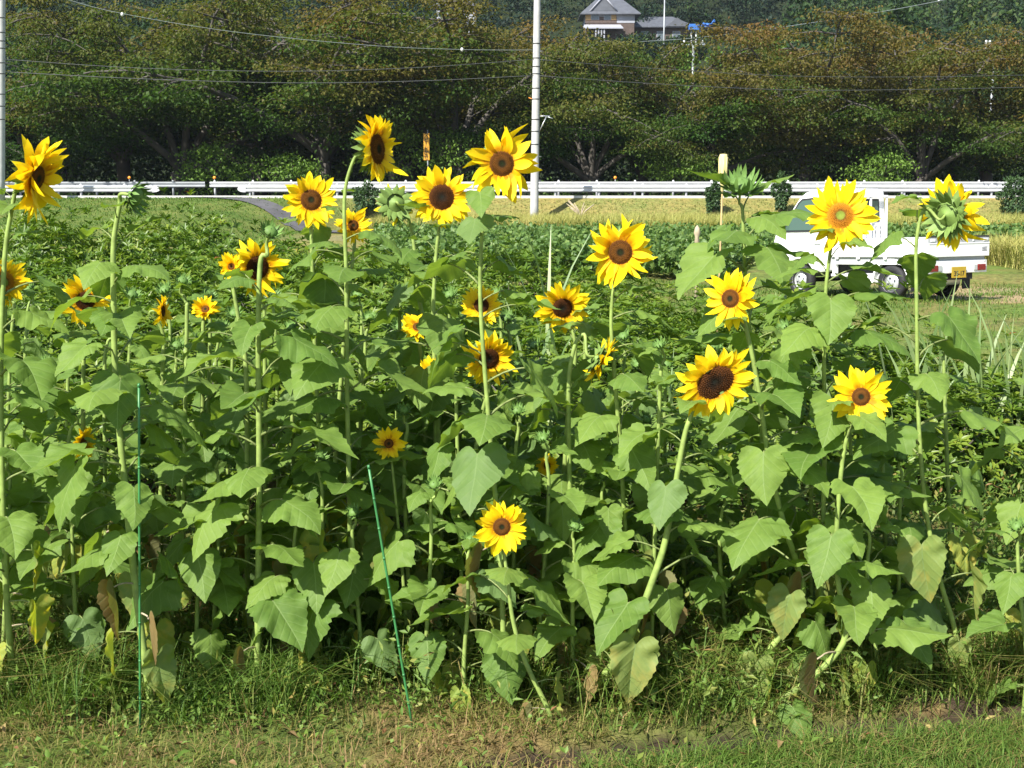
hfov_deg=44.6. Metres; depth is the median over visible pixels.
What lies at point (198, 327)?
azalea bush
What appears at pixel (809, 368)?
sunflower
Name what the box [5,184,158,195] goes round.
guardrail
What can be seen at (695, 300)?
azalea bush
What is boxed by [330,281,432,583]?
sunflower
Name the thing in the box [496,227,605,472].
reed clump
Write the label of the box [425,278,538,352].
azalea bush
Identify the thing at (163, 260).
azalea bush
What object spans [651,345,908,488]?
azalea bush
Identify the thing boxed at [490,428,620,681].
sunflower
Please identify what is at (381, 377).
sunflower
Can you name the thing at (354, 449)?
sunflower
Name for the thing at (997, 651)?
tangled grass
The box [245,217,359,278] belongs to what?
azalea bush
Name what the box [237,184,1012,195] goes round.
guardrail
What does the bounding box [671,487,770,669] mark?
sunflower
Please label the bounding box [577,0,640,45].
house
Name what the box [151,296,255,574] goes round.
sunflower
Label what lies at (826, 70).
cherry tree
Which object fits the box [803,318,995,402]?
azalea bush
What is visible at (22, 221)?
azalea bush
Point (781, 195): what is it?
shrub
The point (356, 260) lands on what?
azalea bush
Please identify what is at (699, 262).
sunflower
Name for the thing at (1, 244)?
azalea bush
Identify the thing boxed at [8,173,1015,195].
verge weeds
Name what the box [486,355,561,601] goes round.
sunflower
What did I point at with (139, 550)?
garden stake
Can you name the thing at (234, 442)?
sunflower
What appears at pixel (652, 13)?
evergreen tree
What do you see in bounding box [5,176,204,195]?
guardrail
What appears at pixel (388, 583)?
garden stake
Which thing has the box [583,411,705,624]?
sunflower
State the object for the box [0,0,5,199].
utility pole
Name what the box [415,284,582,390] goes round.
azalea bush
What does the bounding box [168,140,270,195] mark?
leafy bush
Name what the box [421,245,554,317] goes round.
azalea bush
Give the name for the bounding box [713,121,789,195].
green bush
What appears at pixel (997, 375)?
azalea bush
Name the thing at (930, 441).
sunflower
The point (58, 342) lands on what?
sunflower
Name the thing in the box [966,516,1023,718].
sunflower
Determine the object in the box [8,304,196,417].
azalea bush
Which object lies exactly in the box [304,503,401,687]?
sunflower
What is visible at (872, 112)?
cherry tree
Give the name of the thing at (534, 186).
utility pole
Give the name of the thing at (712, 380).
sunflower
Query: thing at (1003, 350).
azalea bush
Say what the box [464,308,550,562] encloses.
sunflower
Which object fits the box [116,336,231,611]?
sunflower
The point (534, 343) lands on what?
sunflower
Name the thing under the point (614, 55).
evergreen tree
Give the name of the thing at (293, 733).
fallen leaves
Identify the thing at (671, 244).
soybean plants
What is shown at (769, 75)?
power line
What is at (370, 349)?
sunflower
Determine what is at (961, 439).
azalea bush
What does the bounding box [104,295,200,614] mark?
sunflower
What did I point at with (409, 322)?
sunflower
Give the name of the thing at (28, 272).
azalea bush
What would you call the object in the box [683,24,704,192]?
line pole
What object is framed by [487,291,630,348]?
azalea bush
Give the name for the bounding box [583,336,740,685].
sunflower
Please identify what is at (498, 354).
sunflower
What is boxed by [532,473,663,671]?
sunflower
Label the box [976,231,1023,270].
rice
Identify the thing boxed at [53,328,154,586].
sunflower
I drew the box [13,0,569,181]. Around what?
cherry tree
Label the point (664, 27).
line pole
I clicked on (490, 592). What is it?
sunflower
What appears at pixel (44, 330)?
sunflower
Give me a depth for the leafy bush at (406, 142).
69.14 m
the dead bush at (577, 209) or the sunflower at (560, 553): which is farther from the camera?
the dead bush at (577, 209)
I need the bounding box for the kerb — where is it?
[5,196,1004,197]
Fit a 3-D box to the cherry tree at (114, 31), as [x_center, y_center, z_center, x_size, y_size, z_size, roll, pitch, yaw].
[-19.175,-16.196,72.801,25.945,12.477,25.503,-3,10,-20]
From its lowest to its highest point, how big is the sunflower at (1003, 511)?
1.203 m
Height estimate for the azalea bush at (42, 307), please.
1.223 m
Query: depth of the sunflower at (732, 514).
5.38 m
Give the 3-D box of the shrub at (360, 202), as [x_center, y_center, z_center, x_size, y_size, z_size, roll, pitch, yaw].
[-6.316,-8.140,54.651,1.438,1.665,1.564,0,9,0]
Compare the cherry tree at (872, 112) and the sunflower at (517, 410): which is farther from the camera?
the cherry tree at (872, 112)
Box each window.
[591,15,598,19]
[604,15,610,19]
[657,31,662,39]
[672,31,679,38]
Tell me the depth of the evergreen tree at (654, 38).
172.75 m
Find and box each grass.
[0,196,1010,246]
[0,535,1023,738]
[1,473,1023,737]
[572,701,1023,767]
[606,277,1023,396]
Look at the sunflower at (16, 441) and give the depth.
5.01 m
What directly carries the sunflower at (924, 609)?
on the ground at (1000, 274)
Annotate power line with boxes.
[4,59,533,71]
[4,71,533,82]
[70,0,470,49]
[539,59,1015,76]
[539,75,1023,90]
[641,0,942,41]
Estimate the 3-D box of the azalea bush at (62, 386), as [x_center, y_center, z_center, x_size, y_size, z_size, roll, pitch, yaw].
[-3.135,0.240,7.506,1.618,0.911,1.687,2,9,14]
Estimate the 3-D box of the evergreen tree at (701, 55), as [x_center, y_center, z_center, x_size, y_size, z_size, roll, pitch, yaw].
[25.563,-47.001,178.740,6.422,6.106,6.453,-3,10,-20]
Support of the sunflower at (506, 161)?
on the ground at (1000, 274)
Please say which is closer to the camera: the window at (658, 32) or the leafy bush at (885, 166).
the leafy bush at (885, 166)
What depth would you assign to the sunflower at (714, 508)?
5.10 m
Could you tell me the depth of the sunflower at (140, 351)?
5.93 m
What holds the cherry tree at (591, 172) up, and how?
on the ground at (1000, 274)
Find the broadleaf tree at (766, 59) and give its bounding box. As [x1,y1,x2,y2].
[723,23,799,194]
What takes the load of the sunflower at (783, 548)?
on the ground at (1000, 274)
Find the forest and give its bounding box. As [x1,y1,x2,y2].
[5,0,1023,175]
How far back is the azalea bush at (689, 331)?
8.87 m
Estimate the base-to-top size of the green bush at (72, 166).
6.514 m
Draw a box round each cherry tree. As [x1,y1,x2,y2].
[5,0,285,193]
[5,0,392,195]
[5,8,211,171]
[5,59,135,146]
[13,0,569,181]
[33,0,443,195]
[166,0,590,195]
[237,0,701,178]
[344,41,655,195]
[432,34,768,195]
[450,33,810,195]
[591,47,867,195]
[665,5,1020,195]
[719,18,1023,181]
[746,20,1023,195]
[800,31,1023,195]
[870,20,1023,175]
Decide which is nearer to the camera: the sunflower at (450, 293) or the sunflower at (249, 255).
the sunflower at (249, 255)
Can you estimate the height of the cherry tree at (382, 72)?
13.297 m
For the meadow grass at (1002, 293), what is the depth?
19.95 m
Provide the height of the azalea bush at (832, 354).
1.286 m
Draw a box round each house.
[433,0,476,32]
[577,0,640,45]
[634,17,689,49]
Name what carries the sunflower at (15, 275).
on the ground at (1000, 274)
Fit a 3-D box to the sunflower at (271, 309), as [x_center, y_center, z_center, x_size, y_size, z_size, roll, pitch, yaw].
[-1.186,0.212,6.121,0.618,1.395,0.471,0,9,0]
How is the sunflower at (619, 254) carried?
on the ground at (1000, 274)
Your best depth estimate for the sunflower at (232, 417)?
4.78 m
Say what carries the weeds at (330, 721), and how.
on the ground at (1000, 274)
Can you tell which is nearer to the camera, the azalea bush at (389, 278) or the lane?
the azalea bush at (389, 278)
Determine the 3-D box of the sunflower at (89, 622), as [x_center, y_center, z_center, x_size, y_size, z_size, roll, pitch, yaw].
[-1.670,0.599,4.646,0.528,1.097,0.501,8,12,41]
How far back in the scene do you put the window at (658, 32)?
189.95 m
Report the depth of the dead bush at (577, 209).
54.65 m
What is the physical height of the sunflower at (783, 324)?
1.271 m
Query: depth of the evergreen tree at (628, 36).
173.57 m
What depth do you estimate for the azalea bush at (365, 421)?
7.21 m
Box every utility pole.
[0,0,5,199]
[530,0,552,215]
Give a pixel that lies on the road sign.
(426, 146)
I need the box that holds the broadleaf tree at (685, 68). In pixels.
[644,43,700,117]
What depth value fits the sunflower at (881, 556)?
4.96 m
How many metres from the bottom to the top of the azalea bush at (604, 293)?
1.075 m
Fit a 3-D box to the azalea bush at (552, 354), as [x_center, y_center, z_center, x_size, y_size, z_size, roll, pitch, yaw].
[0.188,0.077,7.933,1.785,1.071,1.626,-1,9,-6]
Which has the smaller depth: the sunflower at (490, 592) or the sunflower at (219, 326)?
the sunflower at (490, 592)
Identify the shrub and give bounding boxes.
[351,179,380,216]
[704,180,724,214]
[770,170,792,211]
[995,174,1023,215]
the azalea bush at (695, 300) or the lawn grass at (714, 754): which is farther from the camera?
the azalea bush at (695, 300)
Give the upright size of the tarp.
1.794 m
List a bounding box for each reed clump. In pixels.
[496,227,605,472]
[629,337,685,466]
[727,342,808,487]
[808,345,1023,514]
[811,272,1023,502]
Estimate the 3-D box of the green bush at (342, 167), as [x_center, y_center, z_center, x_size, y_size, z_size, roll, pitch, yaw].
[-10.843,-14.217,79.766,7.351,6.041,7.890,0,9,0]
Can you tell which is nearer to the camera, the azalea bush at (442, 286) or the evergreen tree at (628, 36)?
the azalea bush at (442, 286)
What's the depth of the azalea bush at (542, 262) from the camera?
13.67 m
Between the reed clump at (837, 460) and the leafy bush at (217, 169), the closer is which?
the reed clump at (837, 460)
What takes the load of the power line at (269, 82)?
attached to the utility pole at (534, 186)
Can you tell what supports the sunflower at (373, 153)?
on the ground at (1000, 274)
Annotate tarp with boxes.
[700,19,714,31]
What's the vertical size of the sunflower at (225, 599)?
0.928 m
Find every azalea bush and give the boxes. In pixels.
[0,193,144,293]
[0,203,93,282]
[0,242,42,290]
[4,334,55,416]
[4,351,117,451]
[5,270,136,375]
[5,330,192,470]
[7,228,123,310]
[8,291,51,330]
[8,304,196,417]
[9,266,51,309]
[9,274,174,352]
[13,256,154,330]
[47,365,213,492]
[66,207,176,265]
[86,200,226,298]
[96,254,287,370]
[102,244,249,352]
[116,229,241,329]
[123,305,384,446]
[133,297,305,409]
[137,186,283,276]
[164,217,301,302]
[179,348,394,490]
[184,238,358,342]
[200,252,304,331]
[205,253,380,366]
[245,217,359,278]
[267,266,470,389]
[282,244,376,287]
[284,239,418,310]
[305,247,469,328]
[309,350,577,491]
[336,317,519,416]
[366,280,494,387]
[379,245,463,304]
[408,312,680,454]
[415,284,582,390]
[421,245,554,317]
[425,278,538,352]
[457,234,566,314]
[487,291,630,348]
[489,291,602,359]
[506,266,646,318]
[508,283,701,408]
[540,251,676,323]
[542,368,747,506]
[567,283,735,355]
[596,329,786,457]
[618,279,762,355]
[626,295,829,385]
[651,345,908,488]
[679,278,938,435]
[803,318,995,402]
[807,352,1023,489]
[875,330,1023,450]
[925,362,1023,453]
[950,345,1021,423]
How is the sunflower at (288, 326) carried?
on the ground at (1000, 274)
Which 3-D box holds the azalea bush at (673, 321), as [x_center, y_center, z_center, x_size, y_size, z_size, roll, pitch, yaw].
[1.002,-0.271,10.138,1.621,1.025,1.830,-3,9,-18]
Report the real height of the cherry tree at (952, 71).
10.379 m
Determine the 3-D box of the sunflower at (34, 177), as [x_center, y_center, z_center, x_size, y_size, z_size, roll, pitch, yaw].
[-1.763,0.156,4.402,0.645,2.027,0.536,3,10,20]
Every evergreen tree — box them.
[556,26,607,66]
[586,39,643,71]
[609,30,658,78]
[626,31,679,72]
[633,3,682,21]
[656,33,697,65]
[666,6,730,34]
[675,34,712,69]
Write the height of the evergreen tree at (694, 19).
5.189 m
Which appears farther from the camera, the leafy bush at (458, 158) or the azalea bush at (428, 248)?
the leafy bush at (458, 158)
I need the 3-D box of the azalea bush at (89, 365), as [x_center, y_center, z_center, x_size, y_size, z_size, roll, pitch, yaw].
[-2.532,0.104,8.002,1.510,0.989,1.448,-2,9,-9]
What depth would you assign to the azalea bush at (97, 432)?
6.99 m
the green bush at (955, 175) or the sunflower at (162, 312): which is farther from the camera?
the green bush at (955, 175)
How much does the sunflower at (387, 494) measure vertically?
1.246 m
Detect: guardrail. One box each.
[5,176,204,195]
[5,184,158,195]
[209,176,1013,195]
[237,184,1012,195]
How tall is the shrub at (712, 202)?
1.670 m
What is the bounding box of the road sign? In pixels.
[423,130,429,167]
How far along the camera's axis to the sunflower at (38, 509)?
4.81 m
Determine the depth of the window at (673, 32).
189.91 m
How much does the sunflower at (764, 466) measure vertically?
1.636 m
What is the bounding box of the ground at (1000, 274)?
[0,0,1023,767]
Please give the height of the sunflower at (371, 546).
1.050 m
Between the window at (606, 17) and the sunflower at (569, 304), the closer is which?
the sunflower at (569, 304)
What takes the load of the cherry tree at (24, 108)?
on the ground at (1000, 274)
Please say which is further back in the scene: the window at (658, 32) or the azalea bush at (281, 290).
the window at (658, 32)
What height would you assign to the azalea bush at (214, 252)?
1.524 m
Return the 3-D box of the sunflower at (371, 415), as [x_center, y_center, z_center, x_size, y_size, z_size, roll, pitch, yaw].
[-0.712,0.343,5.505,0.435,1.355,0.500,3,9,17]
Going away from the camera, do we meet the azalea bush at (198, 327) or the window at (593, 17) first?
the azalea bush at (198, 327)
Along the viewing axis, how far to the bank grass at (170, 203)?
51.29 m
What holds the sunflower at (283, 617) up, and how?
on the ground at (1000, 274)
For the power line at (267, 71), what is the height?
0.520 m
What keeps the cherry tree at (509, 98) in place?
on the ground at (1000, 274)
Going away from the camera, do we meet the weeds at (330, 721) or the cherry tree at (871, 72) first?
the weeds at (330, 721)
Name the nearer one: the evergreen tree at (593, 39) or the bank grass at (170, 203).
the bank grass at (170, 203)
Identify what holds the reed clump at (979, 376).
on the ground at (1000, 274)
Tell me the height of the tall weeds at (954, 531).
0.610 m
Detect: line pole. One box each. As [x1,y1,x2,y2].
[663,0,664,71]
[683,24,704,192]
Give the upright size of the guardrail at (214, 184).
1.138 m
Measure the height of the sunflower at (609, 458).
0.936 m
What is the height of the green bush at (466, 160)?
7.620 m
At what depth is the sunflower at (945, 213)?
4.50 m
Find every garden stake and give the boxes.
[137,383,141,731]
[367,465,412,729]
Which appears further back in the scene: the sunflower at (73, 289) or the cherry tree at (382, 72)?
the cherry tree at (382, 72)
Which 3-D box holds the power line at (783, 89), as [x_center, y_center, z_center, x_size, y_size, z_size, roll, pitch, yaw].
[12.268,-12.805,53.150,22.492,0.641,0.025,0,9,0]
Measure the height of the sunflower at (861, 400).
1.330 m
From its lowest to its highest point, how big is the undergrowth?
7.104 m
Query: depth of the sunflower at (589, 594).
4.49 m
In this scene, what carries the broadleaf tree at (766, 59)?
on the ground at (1000, 274)
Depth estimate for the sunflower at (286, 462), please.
5.92 m
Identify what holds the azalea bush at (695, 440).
on the ground at (1000, 274)
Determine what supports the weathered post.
on the ground at (1000, 274)
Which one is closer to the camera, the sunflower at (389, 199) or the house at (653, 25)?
the sunflower at (389, 199)
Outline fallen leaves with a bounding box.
[0,613,1008,767]
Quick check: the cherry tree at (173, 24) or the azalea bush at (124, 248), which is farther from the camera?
the cherry tree at (173, 24)
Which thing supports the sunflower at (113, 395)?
on the ground at (1000, 274)
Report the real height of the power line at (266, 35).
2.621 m
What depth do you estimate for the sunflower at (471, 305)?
5.28 m
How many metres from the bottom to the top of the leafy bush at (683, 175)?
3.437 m
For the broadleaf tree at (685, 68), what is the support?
on the ground at (1000, 274)
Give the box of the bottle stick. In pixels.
[717,154,727,331]
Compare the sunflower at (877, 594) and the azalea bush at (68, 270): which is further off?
the azalea bush at (68, 270)
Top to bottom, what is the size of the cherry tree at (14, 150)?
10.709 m
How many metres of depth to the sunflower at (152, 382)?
6.08 m
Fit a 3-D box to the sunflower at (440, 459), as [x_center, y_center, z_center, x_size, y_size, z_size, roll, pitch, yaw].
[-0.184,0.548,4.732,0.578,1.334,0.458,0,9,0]
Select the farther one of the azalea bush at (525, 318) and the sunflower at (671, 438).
the azalea bush at (525, 318)
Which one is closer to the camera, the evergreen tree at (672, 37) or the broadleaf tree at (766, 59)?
the broadleaf tree at (766, 59)
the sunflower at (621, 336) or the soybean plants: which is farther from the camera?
the soybean plants
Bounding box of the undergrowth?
[5,111,1023,195]
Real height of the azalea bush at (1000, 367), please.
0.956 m
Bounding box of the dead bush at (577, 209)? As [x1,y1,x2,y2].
[566,201,593,215]
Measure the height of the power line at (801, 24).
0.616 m
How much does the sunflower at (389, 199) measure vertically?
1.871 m
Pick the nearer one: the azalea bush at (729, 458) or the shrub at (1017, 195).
the azalea bush at (729, 458)
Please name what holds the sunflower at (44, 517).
on the ground at (1000, 274)
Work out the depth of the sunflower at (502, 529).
4.25 m
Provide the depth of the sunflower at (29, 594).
4.66 m
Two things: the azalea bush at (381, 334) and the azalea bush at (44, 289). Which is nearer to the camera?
the azalea bush at (381, 334)
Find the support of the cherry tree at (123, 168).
on the ground at (1000, 274)
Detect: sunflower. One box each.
[0,135,102,701]
[0,259,56,619]
[0,419,94,653]
[0,446,64,660]
[2,405,129,676]
[4,274,151,620]
[4,283,63,526]
[4,296,57,561]
[4,385,34,559]
[8,354,96,613]
[26,179,208,720]
[30,303,129,575]
[45,427,143,621]
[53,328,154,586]
[75,285,172,533]
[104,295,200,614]
[111,282,198,547]
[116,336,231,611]
[124,272,253,626]
[125,484,248,703]
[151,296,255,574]
[152,447,291,677]
[153,217,358,694]
[155,285,255,579]
[166,318,255,576]
[179,303,279,556]
[182,252,327,641]
[188,238,331,611]
[223,287,303,498]
[233,317,359,592]
[236,448,397,675]
[242,489,357,694]
[248,115,431,672]
[249,171,394,619]
[261,314,368,471]
[268,301,379,507]
[280,207,413,565]
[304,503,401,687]
[314,287,391,524]
[326,309,389,589]
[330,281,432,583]
[336,402,465,634]
[351,165,512,622]
[353,318,421,572]
[357,313,503,605]
[363,355,513,614]
[363,426,442,642]
[368,475,489,701]
[369,184,517,593]
[385,530,518,712]
[390,364,524,666]
[399,311,512,577]
[402,286,481,537]
[407,124,577,704]
[410,286,552,555]
[412,330,537,621]
[442,500,563,725]
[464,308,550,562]
[468,286,532,468]
[473,402,568,626]
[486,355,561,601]
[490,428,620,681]
[500,282,619,642]
[501,336,574,472]
[519,454,601,573]
[520,321,616,658]
[524,515,634,705]
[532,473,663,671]
[548,303,629,505]
[561,455,623,639]
[571,214,692,637]
[571,388,631,520]
[577,345,755,710]
[579,328,663,552]
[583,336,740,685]
[583,358,705,583]
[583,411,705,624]
[626,354,702,571]
[632,429,753,628]
[661,344,784,585]
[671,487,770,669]
[673,163,832,620]
[690,365,804,582]
[698,268,889,699]
[734,364,831,588]
[740,365,952,739]
[742,176,931,671]
[747,317,835,568]
[753,402,864,646]
[810,322,915,553]
[828,174,1023,674]
[829,511,932,701]
[830,451,949,686]
[841,377,949,621]
[901,336,995,590]
[961,377,1023,652]
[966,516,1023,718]
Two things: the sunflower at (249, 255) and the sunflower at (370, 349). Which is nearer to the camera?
the sunflower at (249, 255)
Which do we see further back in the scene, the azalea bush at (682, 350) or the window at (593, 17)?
the window at (593, 17)
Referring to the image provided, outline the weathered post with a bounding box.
[694,225,700,311]
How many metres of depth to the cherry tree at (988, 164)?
72.52 m
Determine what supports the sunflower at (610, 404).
on the ground at (1000, 274)
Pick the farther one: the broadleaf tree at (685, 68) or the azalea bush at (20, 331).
the broadleaf tree at (685, 68)
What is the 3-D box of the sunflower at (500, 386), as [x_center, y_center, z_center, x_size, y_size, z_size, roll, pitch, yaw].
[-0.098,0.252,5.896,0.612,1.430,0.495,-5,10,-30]
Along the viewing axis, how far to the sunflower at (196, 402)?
5.51 m
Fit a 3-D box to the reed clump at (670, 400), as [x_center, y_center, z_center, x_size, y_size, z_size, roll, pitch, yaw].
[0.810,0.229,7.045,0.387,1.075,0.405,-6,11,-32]
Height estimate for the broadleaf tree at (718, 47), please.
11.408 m
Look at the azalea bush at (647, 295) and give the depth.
13.57 m
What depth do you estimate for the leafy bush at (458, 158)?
69.05 m
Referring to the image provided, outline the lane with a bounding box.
[212,197,339,232]
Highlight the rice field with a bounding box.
[366,208,1023,230]
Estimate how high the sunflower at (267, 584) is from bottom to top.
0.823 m
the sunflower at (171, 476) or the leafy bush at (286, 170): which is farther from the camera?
the leafy bush at (286, 170)
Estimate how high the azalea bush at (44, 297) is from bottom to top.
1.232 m
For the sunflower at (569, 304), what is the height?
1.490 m
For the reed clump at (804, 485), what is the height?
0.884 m
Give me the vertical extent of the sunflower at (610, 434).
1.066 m
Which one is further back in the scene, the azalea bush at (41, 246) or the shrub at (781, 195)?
the shrub at (781, 195)
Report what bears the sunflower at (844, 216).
on the ground at (1000, 274)
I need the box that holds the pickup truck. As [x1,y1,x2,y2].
[772,188,989,296]
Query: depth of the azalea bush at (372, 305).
8.96 m
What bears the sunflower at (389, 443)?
on the ground at (1000, 274)
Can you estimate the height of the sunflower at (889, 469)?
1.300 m
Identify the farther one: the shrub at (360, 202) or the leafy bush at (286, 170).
the leafy bush at (286, 170)
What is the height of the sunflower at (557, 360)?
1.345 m
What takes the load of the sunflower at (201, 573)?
on the ground at (1000, 274)
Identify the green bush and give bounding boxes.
[6,128,105,195]
[149,123,271,195]
[286,142,394,195]
[416,92,500,173]
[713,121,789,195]
[912,116,1015,181]
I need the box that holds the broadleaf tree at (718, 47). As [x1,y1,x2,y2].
[694,46,741,127]
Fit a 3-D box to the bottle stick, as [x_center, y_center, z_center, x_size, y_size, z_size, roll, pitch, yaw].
[1.581,-0.685,9.510,0.066,2.097,0.065,-4,10,-22]
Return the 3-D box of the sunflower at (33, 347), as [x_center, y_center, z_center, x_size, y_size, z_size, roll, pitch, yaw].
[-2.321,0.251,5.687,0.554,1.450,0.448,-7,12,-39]
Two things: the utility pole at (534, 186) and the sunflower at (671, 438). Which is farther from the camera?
the utility pole at (534, 186)
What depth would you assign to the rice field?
47.34 m
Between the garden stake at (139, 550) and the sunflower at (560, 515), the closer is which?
the garden stake at (139, 550)
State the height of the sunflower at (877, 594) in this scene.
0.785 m
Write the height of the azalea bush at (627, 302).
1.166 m
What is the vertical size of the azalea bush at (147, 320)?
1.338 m
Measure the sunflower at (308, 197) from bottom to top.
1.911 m
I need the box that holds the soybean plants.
[364,219,1023,276]
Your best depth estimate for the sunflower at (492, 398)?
5.46 m
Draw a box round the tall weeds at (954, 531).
[586,422,1023,655]
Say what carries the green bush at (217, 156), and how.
on the ground at (1000, 274)
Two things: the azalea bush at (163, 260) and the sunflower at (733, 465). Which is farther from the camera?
the azalea bush at (163, 260)
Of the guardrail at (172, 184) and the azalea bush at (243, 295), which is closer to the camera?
the azalea bush at (243, 295)
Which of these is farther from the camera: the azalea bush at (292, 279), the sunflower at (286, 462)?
the azalea bush at (292, 279)
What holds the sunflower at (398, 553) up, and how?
on the ground at (1000, 274)
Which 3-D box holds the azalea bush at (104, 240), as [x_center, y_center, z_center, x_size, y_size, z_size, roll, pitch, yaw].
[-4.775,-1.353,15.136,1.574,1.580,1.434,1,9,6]
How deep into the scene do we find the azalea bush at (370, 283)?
12.21 m
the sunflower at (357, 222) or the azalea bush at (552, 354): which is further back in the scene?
the azalea bush at (552, 354)
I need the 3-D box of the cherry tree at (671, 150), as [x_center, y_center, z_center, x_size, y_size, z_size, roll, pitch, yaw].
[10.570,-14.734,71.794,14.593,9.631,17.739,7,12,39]
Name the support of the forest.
on the ground at (1000, 274)
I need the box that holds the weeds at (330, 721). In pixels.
[0,415,1023,767]
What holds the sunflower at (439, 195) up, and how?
on the ground at (1000, 274)
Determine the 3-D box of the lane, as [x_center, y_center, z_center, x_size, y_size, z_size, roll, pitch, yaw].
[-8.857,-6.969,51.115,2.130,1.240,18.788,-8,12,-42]
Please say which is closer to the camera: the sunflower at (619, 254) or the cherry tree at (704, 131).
the sunflower at (619, 254)
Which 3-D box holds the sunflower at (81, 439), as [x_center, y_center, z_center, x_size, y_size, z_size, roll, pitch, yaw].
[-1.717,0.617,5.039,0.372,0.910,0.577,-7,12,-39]
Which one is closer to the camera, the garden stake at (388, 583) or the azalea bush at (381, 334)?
the garden stake at (388, 583)
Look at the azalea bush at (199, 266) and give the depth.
11.08 m
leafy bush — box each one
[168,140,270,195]
[239,150,336,193]
[338,112,435,181]
[409,124,483,181]
[630,155,718,195]
[836,148,927,194]
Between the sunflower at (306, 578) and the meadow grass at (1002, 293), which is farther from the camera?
the meadow grass at (1002, 293)
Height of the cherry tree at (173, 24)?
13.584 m
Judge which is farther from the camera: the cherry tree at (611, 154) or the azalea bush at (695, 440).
the cherry tree at (611, 154)
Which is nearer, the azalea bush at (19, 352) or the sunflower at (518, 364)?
the sunflower at (518, 364)
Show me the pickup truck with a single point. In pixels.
(965, 260)

